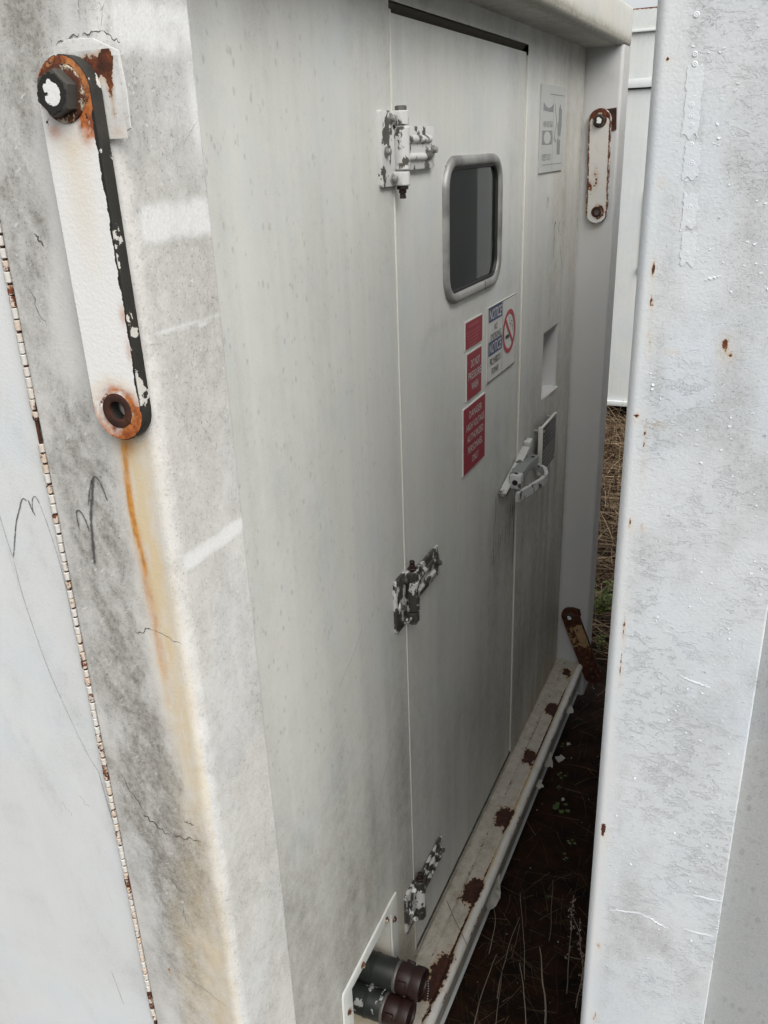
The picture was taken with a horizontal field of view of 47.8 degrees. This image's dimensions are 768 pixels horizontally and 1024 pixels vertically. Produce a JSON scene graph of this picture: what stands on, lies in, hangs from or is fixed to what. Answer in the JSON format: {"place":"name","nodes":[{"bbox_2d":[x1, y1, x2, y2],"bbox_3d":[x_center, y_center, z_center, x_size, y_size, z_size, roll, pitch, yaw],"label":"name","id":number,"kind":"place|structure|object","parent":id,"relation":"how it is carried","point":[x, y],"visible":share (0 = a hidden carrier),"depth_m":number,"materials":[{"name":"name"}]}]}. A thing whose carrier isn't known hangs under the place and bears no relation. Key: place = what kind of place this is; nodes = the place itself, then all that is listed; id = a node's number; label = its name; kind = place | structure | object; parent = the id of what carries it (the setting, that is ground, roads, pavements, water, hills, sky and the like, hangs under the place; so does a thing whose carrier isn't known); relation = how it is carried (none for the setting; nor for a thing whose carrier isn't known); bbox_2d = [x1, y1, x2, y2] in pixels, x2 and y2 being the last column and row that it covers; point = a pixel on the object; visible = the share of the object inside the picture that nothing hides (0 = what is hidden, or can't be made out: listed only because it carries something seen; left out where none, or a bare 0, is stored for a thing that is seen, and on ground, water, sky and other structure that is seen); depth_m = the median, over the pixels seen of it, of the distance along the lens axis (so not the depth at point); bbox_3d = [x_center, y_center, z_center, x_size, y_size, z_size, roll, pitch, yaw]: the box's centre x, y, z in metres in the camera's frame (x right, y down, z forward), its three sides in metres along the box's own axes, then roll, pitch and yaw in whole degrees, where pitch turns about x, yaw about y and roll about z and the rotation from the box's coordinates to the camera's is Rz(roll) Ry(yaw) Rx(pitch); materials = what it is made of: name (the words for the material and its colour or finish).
{"place":"outdoors","nodes":[
{"label":"outdoors","id":0,"kind":"place"},
{"bbox_2d":[444,405,626,1023],"bbox_3d":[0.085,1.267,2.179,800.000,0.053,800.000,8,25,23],"label":"ground","id":1,"kind":"structure","parent":0,"point":[552,843],"depth_m":2.51,"materials":[{"name":"soil"}]},
{"bbox_2d":[0,0,632,1023],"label":"equipment container","id":2,"kind":"object","parent":1,"relation":"on","point":[292,682],"visible":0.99,"depth_m":1.23,"materials":[{"name":"metal"}]},
{"bbox_2d":[37,54,151,439],"bbox_3d":[-0.243,-0.207,0.719,0.055,0.309,0.025,7,24,23],"label":"link bar","id":3,"kind":"object","parent":2,"relation":"attached to","point":[71,105],"visible":1,"depth_m":0.71,"materials":[{"name":"paint"}]},
{"bbox_2d":[447,902,468,948],"bbox_3d":[0.183,1.033,2.168,0.005,0.013,0.153,-9,24,-15],"label":"straw","id":4,"kind":"object","parent":2,"relation":"on","point":[458,926],"visible":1,"depth_m":2.15,"materials":[{"name":"beige plant"}]},
{"bbox_2d":[391,13,526,943],"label":"door","id":5,"kind":"structure","parent":2,"relation":"in","point":[459,219],"depth_m":1.90,"materials":[{"name":"paint"}]},
{"bbox_2d":[464,313,481,350],"bbox_3d":[0.196,-0.395,1.896,0.003,0.061,0.118,8,25,23],"label":"sign","id":6,"kind":"object","parent":5,"relation":"attached to","point":[472,331],"visible":1,"depth_m":1.89,"materials":[{"name":"red plastic"}]},
{"bbox_2d":[462,392,484,476],"bbox_3d":[0.207,-0.180,1.993,0.004,0.157,0.157,8,25,23],"label":"sign","id":7,"kind":"object","parent":5,"relation":"attached to","point":[473,433],"visible":1,"depth_m":1.99,"materials":[{"name":"red plastic"}]},
{"bbox_2d":[465,345,481,401],"bbox_3d":[0.201,-0.310,1.934,0.004,0.106,0.104,8,25,23],"label":"sign","id":8,"kind":"object","parent":5,"relation":"attached to","point":[473,373],"visible":1,"depth_m":1.93,"materials":[{"name":"red plastic"}]},
{"bbox_2d":[486,293,515,383],"bbox_3d":[0.285,-0.423,2.095,0.004,0.174,0.231,8,25,23],"label":"sign","id":9,"kind":"object","parent":5,"relation":"attached to","point":[500,336],"visible":1,"depth_m":2.08,"materials":[{"name":"white plastic"}]},
{"bbox_2d":[535,412,556,475],"bbox_3d":[0.482,-0.207,2.591,0.029,0.148,0.168,8,25,23],"label":"data plate","id":10,"kind":"object","parent":2,"relation":"attached to","point":[546,430],"visible":0.91,"depth_m":2.57,"materials":[{"name":"metal"}]},
{"bbox_2d":[538,83,565,172],"bbox_3d":[0.440,-0.999,2.261,0.004,0.205,0.252,8,25,23],"label":"sign","id":11,"kind":"object","parent":2,"relation":"attached to","point":[551,126],"visible":1,"depth_m":2.25,"materials":[{"name":"paper"}]},
{"bbox_2d":[561,607,601,683],"bbox_3d":[0.729,0.498,3.201,0.065,0.319,0.025,-15,14,30],"label":"link bar","id":12,"kind":"object","parent":2,"relation":"attached to","point":[578,637],"visible":1,"depth_m":3.20,"materials":[{"name":"paint"}]},
{"bbox_2d":[586,108,611,222],"bbox_3d":[0.637,-1.028,2.579,0.065,0.319,0.025,7,24,23],"label":"link bar","id":13,"kind":"object","parent":2,"relation":"attached to","point":[599,150],"visible":1,"depth_m":2.58,"materials":[{"name":"metal"}]},
{"bbox_2d":[474,954,496,1023],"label":"dry stalk","id":14,"kind":"object","parent":1,"relation":"on","point":[482,992],"visible":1,"depth_m":2.12,"materials":[{"name":"beige plant"}]},
{"bbox_2d":[488,904,495,953],"bbox_3d":[0.287,1.103,2.295,0.011,0.198,0.017,-14,26,-27],"label":"dry stalk","id":15,"kind":"object","parent":1,"relation":"on","point":[493,932],"visible":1,"depth_m":2.31,"materials":[{"name":"beige plant"}]},
{"bbox_2d":[497,917,519,998],"bbox_3d":[0.313,1.129,2.193,0.078,0.226,0.006,-20,28,-35],"label":"dry stalk","id":16,"kind":"object","parent":1,"relation":"on","point":[504,962],"visible":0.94,"depth_m":2.19,"materials":[{"name":"beige plant"}]},
{"bbox_2d":[520,897,524,979],"bbox_3d":[0.359,1.099,2.241,0.004,0.242,0.060,-5,23,-7],"label":"dry stalk","id":17,"kind":"object","parent":1,"relation":"on","point":[524,945],"visible":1,"depth_m":2.24,"materials":[{"name":"beige plant"}]},
{"bbox_2d":[519,963,525,1023],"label":"dry stalk","id":18,"kind":"object","parent":1,"relation":"on","point":[524,998],"visible":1,"depth_m":2.07,"materials":[{"name":"beige plant"}]},
{"bbox_2d":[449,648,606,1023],"bbox_3d":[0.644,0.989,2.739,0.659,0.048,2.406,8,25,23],"label":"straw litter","id":19,"kind":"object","parent":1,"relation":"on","point":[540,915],"visible":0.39,"depth_m":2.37,"materials":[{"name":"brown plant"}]},
{"bbox_2d":[539,947,546,1023],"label":"dry stalk","id":20,"kind":"object","parent":1,"relation":"on","point":[543,990],"visible":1,"depth_m":2.11,"materials":[{"name":"beige plant"}]},
{"bbox_2d":[555,755,564,762],"bbox_3d":[0.617,0.863,3.036,0.031,0.010,0.028,-11,24,-20],"label":"paint shard","id":21,"kind":"object","parent":1,"relation":"on","point":[560,758],"visible":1,"depth_m":3.03,"materials":[{"name":"white paint"}]},
{"bbox_2d":[552,802,569,813],"bbox_3d":[0.573,0.963,2.800,0.057,0.031,0.041,4,24,15],"label":"clover","id":22,"kind":"object","parent":1,"relation":"on","point":[555,806],"visible":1,"depth_m":2.79,"materials":[{"name":"green plant"}]},
{"bbox_2d":[565,895,580,993],"bbox_3d":[0.466,1.083,2.143,0.024,0.339,0.049,-7,23,-12],"label":"dry stalk","id":23,"kind":"object","parent":1,"relation":"on","point":[573,901],"visible":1,"depth_m":2.15,"materials":[{"name":"beige plant"}]},
{"bbox_2d":[570,911,584,995],"bbox_3d":[0.468,1.107,2.101,0.021,0.327,0.076,-16,26,-29],"label":"dry stalk","id":24,"kind":"object","parent":1,"relation":"on","point":[581,955],"visible":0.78,"depth_m":2.07,"materials":[{"name":"beige plant"}]},
{"bbox_2d":[575,961,584,1007],"bbox_3d":[0.513,1.112,2.126,0.067,0.296,0.029,6,24,18],"label":"dry stalk","id":25,"kind":"object","parent":1,"relation":"on","point":[580,984],"visible":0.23,"depth_m":2.15,"materials":[{"name":"beige plant"}]},
{"bbox_2d":[595,634,605,651],"bbox_3d":[0.922,0.560,3.688,0.046,0.081,0.053,8,25,23],"label":"weed","id":26,"kind":"object","parent":1,"relation":"on","point":[600,640],"visible":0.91,"depth_m":3.68,"materials":[{"name":"green plant"}]},
{"bbox_2d":[593,580,613,619],"bbox_3d":[0.987,0.397,3.908,0.125,0.207,0.137,-16,26,-30],"label":"weed","id":27,"kind":"object","parent":1,"relation":"on","point":[600,607],"visible":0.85,"depth_m":3.90,"materials":[{"name":"green plant"}]},
{"bbox_2d":[591,400,626,693],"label":"dry grass","id":28,"kind":"structure","parent":1,"relation":"on","point":[615,442],"depth_m":5.06,"materials":[{"name":"brown plant"}]},
{"bbox_2d":[607,6,656,406],"bbox_3d":[2.187,-2.325,6.977,4.000,2.787,2.430,8,25,23],"label":"background container","id":29,"kind":"object","parent":1,"relation":"on","point":[639,86],"visible":0.07,"depth_m":5.89,"materials":[{"name":"white metal"}]},
{"bbox_2d":[580,0,767,1023],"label":"storage container","id":30,"kind":"object","parent":1,"relation":"on","point":[677,930],"visible":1,"depth_m":0.83,"materials":[{"name":"metal"}]},
{"bbox_2d":[622,0,657,8],"label":"sky","id":31,"kind":"structure","parent":0,"point":[633,3],"materials":[{"name":"white"}]}
]}

